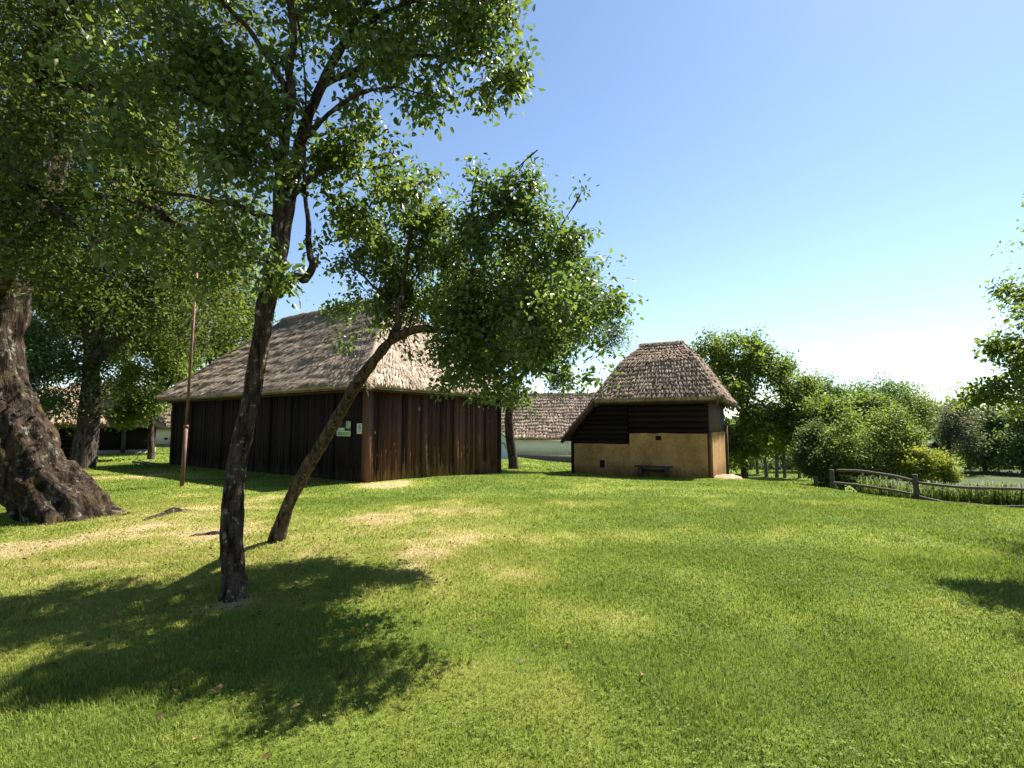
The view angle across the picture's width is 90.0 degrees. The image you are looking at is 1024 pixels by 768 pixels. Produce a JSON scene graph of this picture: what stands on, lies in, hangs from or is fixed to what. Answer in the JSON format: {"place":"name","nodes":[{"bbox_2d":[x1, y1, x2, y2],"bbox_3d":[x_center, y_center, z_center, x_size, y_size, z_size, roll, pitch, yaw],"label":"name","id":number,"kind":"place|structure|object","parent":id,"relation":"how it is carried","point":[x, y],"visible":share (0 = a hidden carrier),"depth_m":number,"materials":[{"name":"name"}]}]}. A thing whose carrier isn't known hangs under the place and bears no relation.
{"place":"outdoors","nodes":[
{"label":"outdoors","id":0,"kind":"place"},
{"bbox_2d":[0,441,1023,767],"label":"ground","id":1,"kind":"structure","parent":0,"point":[258,753],"depth_m":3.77,"materials":[{"name":"plant"}]},
{"bbox_2d":[23,312,90,425],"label":"pale leaf tree","id":2,"kind":"object","parent":1,"relation":"on","point":[39,368],"visible":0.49,"depth_m":19.57,"materials":[{"name":"green plant"}]},
{"bbox_2d":[31,218,107,390],"bbox_3d":[-36.562,-4.889,36.509,16.859,19.636,10.587,0,-5,0],"label":"backdrop tree","id":3,"kind":"object","parent":1,"relation":"on","point":[55,314],"visible":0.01,"depth_m":35.92,"materials":[{"name":"green plant"}]},
{"bbox_2d":[37,386,108,463],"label":"log shed","id":4,"kind":"structure","parent":1,"relation":"on","point":[66,444],"depth_m":21.74,"materials":[{"name":"brown wood"}]},
{"bbox_2d":[67,383,166,453],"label":"log house","id":5,"kind":"structure","parent":1,"relation":"on","point":[116,441],"depth_m":32.03,"materials":[{"name":"brown wood"}]},
{"bbox_2d":[31,106,253,468],"bbox_3d":[-16.242,-4.828,21.957,12.822,16.940,7.744,0,-5,0],"label":"shade tree","id":6,"kind":"object","parent":1,"relation":"on","point":[97,351],"visible":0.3,"depth_m":20.66,"materials":[{"name":"green plant"}]},
{"bbox_2d":[132,460,161,466],"bbox_3d":[-16.056,3.454,22.524,0.911,0.126,5.735,4,-6,-40],"label":"fallen branch","id":7,"kind":"object","parent":1,"relation":"on","point":[146,463],"visible":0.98,"depth_m":21.91,"materials":[{"name":"brown wood"}]},
{"bbox_2d":[0,0,296,536],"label":"old tree","id":8,"kind":"object","parent":1,"relation":"on","point":[43,479],"visible":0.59,"depth_m":8.35,"materials":[{"name":"green plant"}]},
{"bbox_2d":[100,305,222,459],"bbox_3d":[-18.608,-0.332,26.725,5.918,8.748,4.504,0,-5,0],"label":"young tree","id":9,"kind":"object","parent":1,"relation":"on","point":[141,405],"visible":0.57,"depth_m":26.08,"materials":[{"name":"green plant"}]},
{"bbox_2d":[155,403,171,446],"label":"cream cottage","id":10,"kind":"structure","parent":1,"relation":"on","point":[163,437],"depth_m":43.98,"materials":[{"name":"white paint"}]},
{"bbox_2d":[67,174,272,419],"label":"backdrop tree","id":11,"kind":"object","parent":1,"relation":"on","point":[248,226],"visible":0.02,"depth_m":43.45,"materials":[{"name":"green plant"}]},
{"bbox_2d":[180,272,197,486],"bbox_3d":[-9.082,-0.164,14.399,0.184,6.104,0.128,0,-5,0],"label":"pole","id":12,"kind":"object","parent":1,"relation":"on","point":[184,450],"visible":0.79,"depth_m":14.30,"materials":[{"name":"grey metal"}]},
{"bbox_2d":[134,255,280,384],"bbox_3d":[-20.468,-2.827,34.347,9.428,15.079,7.080,0,-5,0],"label":"backdrop tree","id":13,"kind":"object","parent":1,"relation":"on","point":[227,349],"visible":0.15,"depth_m":33.79,"materials":[{"name":"green plant"}]},
{"bbox_2d":[10,0,545,602],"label":"fruit tree","id":14,"kind":"object","parent":1,"relation":"on","point":[214,72],"visible":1,"depth_m":4.93,"materials":[{"name":"green plant"}]},
{"bbox_2d":[0,495,642,758],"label":"fallen leaves","id":15,"kind":"object","parent":1,"relation":"on","point":[266,755],"visible":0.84,"depth_m":4.96,"materials":[{"name":"brown plant"}]},
{"bbox_2d":[154,296,513,482],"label":"barn","id":16,"kind":"structure","parent":1,"relation":"on","point":[411,429],"depth_m":17.85,"materials":[{"name":"brown wood"}]},
{"bbox_2d":[335,421,350,436],"bbox_3d":[-5.226,1.382,15.825,0.788,0.497,0.044,-3,-6,35],"label":"notice board","id":17,"kind":"object","parent":16,"relation":"attached to","point":[344,429],"visible":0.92,"depth_m":15.77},
{"bbox_2d":[357,423,361,433],"bbox_3d":[-4.587,1.341,15.385,0.231,0.316,0.036,-3,-6,35],"label":"number sign","id":18,"kind":"object","parent":16,"relation":"attached to","point":[359,428],"visible":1,"depth_m":15.37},
{"bbox_2d":[267,150,648,542],"bbox_3d":[-0.367,-0.481,6.957,5.415,5.476,3.346,-4,-6,40],"label":"leaning fruit tree","id":19,"kind":"object","parent":1,"relation":"on","point":[473,310],"visible":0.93,"depth_m":5.67,"materials":[{"name":"green plant"}]},
{"bbox_2d":[501,432,507,458],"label":"pale gable","id":20,"kind":"structure","parent":1,"relation":"on","point":[504,454],"depth_m":37.73,"materials":[{"name":"white paint"}]},
{"bbox_2d":[501,392,594,461],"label":"white house","id":21,"kind":"structure","parent":1,"relation":"on","point":[539,440],"depth_m":47.66,"materials":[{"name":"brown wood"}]},
{"bbox_2d":[162,403,965,464],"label":"woodland","id":22,"kind":"object","parent":1,"relation":"on","point":[735,416],"depth_m":89.82,"materials":[{"name":"green plant"}]},
{"bbox_2d":[500,257,637,468],"bbox_3d":[1.900,-1.215,24.961,8.970,10.946,5.023,1,-5,-9],"label":"tree","id":23,"kind":"object","parent":1,"relation":"on","point":[511,446],"visible":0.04,"depth_m":24.49,"materials":[{"name":"green plant"}]},
{"bbox_2d":[560,340,741,477],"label":"granary","id":24,"kind":"structure","parent":1,"relation":"on","point":[665,403],"depth_m":21.08,"materials":[{"name":"paint"}]},
{"bbox_2d":[634,465,672,477],"bbox_3d":[5.587,3.462,20.209,1.440,0.460,0.340,-3,-6,27],"label":"bench","id":25,"kind":"object","parent":1,"relation":"on","point":[641,470],"visible":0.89,"depth_m":20.22,"materials":[{"name":"grey wood"}]},
{"bbox_2d":[715,474,742,478],"bbox_3d":[8.310,3.601,19.811,1.206,0.200,2.868,-2,-5,19],"label":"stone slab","id":26,"kind":"object","parent":1,"relation":"on","point":[728,476],"visible":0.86,"depth_m":19.74,"materials":[{"name":"beige stone"}]},
{"bbox_2d":[689,322,823,478],"bbox_3d":[13.388,1.007,28.880,7.185,9.373,5.472,0,-5,0],"label":"walnut tree","id":27,"kind":"object","parent":1,"relation":"on","point":[746,372],"visible":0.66,"depth_m":28.27,"materials":[{"name":"green plant"}]},
{"bbox_2d":[749,438,770,473],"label":"orchard tree","id":28,"kind":"object","parent":1,"relation":"on","point":[757,467],"visible":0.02,"depth_m":38.70,"materials":[{"name":"plant"}]},
{"bbox_2d":[749,432,774,476],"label":"orchard tree","id":29,"kind":"object","parent":1,"relation":"on","point":[765,468],"visible":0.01,"depth_m":35.58,"materials":[{"name":"green plant"}]},
{"bbox_2d":[748,429,786,477],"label":"orchard tree","id":30,"kind":"object","parent":1,"relation":"on","point":[776,462],"visible":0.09,"depth_m":34.71,"materials":[{"name":"green plant"}]},
{"bbox_2d":[760,439,787,477],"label":"orchard tree","id":31,"kind":"object","parent":1,"relation":"on","point":[784,467],"visible":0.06,"depth_m":34.61,"materials":[{"name":"green plant"}]},
{"bbox_2d":[729,449,833,469],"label":"hedge","id":32,"kind":"object","parent":1,"relation":"on","point":[770,464],"visible":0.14,"depth_m":45.32,"materials":[{"name":"green plant"}]},
{"bbox_2d":[776,441,802,477],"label":"orchard tree","id":33,"kind":"object","parent":1,"relation":"on","point":[799,475],"visible":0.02,"depth_m":33.90,"materials":[{"name":"green plant"}]},
{"bbox_2d":[776,367,855,405],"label":"tree","id":34,"kind":"object","parent":1,"relation":"on","point":[835,389],"visible":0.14,"depth_m":43.63,"materials":[{"name":"green plant"}]},
{"bbox_2d":[784,417,852,489],"bbox_3d":[12.620,2.890,21.234,2.551,3.197,3.054,0,-5,0],"label":"dark shrub","id":35,"kind":"object","parent":1,"relation":"on","point":[807,462],"visible":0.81,"depth_m":21.11,"materials":[{"name":"green plant"}]},
{"bbox_2d":[771,376,916,490],"bbox_3d":[16.943,2.558,26.318,6.629,6.287,4.748,0,-5,0],"label":"bushy tree","id":36,"kind":"object","parent":1,"relation":"on","point":[826,408],"visible":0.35,"depth_m":26.26,"materials":[{"name":"green plant"}]},
{"bbox_2d":[813,403,933,491],"bbox_3d":[14.483,2.740,20.380,4.943,4.417,3.019,0,-5,0],"label":"bush","id":37,"kind":"object","parent":1,"relation":"on","point":[886,434],"visible":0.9,"depth_m":20.12,"materials":[{"name":"green plant"}]},
{"bbox_2d":[837,372,914,441],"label":"tree","id":38,"kind":"object","parent":1,"relation":"on","point":[887,387],"visible":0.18,"depth_m":45.74,"materials":[{"name":"green plant"}]},
{"bbox_2d":[813,469,1023,507],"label":"rail fence","id":39,"kind":"object","parent":1,"relation":"on","point":[916,488],"visible":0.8,"depth_m":16.38,"materials":[{"name":"brown wood"}]},
{"bbox_2d":[887,377,950,439],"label":"tree","id":40,"kind":"object","parent":1,"relation":"on","point":[921,410],"visible":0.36,"depth_m":46.64,"materials":[{"name":"green plant"}]},
{"bbox_2d":[883,441,968,489],"bbox_3d":[15.383,3.677,18.996,2.525,3.144,2.020,0,-5,0],"label":"yellow shrub","id":41,"kind":"object","parent":1,"relation":"on","point":[935,464],"visible":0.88,"depth_m":18.80,"materials":[{"name":"green plant"}]},
{"bbox_2d":[906,440,947,479],"bbox_3d":[29.377,5.995,36.421,1.839,3.947,2.000,0,-5,0],"label":"garden hut","id":42,"kind":"object","parent":1,"relation":"on","point":[934,444],"visible":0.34,"depth_m":35.74,"materials":[{"name":"grey wood"}]},
{"bbox_2d":[910,394,962,452],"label":"tree","id":43,"kind":"object","parent":1,"relation":"on","point":[928,438],"visible":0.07,"depth_m":50.41,"materials":[{"name":"green plant"}]},
{"bbox_2d":[854,473,1023,504],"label":"reeds","id":44,"kind":"object","parent":1,"relation":"on","point":[999,497],"visible":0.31,"depth_m":16.04,"materials":[{"name":"green plant"}]},
{"bbox_2d":[925,395,994,471],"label":"tree","id":45,"kind":"object","parent":1,"relation":"on","point":[954,430],"visible":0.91,"depth_m":41.37,"materials":[{"name":"green plant"}]},
{"bbox_2d":[940,406,1002,469],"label":"tree","id":46,"kind":"object","parent":1,"relation":"on","point":[960,464],"visible":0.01,"depth_m":48.51,"materials":[{"name":"green plant"}]},
{"bbox_2d":[938,190,1023,426],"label":"edge tree","id":47,"kind":"object","parent":1,"relation":"on","point":[994,348],"visible":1,"depth_m":6.46,"materials":[{"name":"green plant"}]},
{"bbox_2d":[952,402,1023,473],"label":"tree","id":48,"kind":"object","parent":1,"relation":"on","point":[978,457],"visible":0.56,"depth_m":42.09,"materials":[{"name":"green plant"}]},
{"bbox_2d":[980,388,1023,474],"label":"tree","id":49,"kind":"object","parent":1,"relation":"on","point":[1015,447],"visible":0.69,"depth_m":40.67,"materials":[{"name":"green plant"}]},
{"bbox_2d":[981,404,1023,469],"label":"tree","id":50,"kind":"object","parent":1,"relation":"on","point":[1009,465],"visible":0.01,"depth_m":47.61,"materials":[{"name":"green plant"}]},
{"bbox_2d":[0,0,1023,419],"label":"sky","id":51,"kind":"structure","parent":0,"point":[845,178],"materials":[{"name":"blue"}]},
{"bbox_2d":[838,469,1023,486],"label":"pond water","id":52,"kind":"structure","parent":0,"point":[984,476],"depth_m":37.80,"materials":[{"name":"liquid"}]}
]}

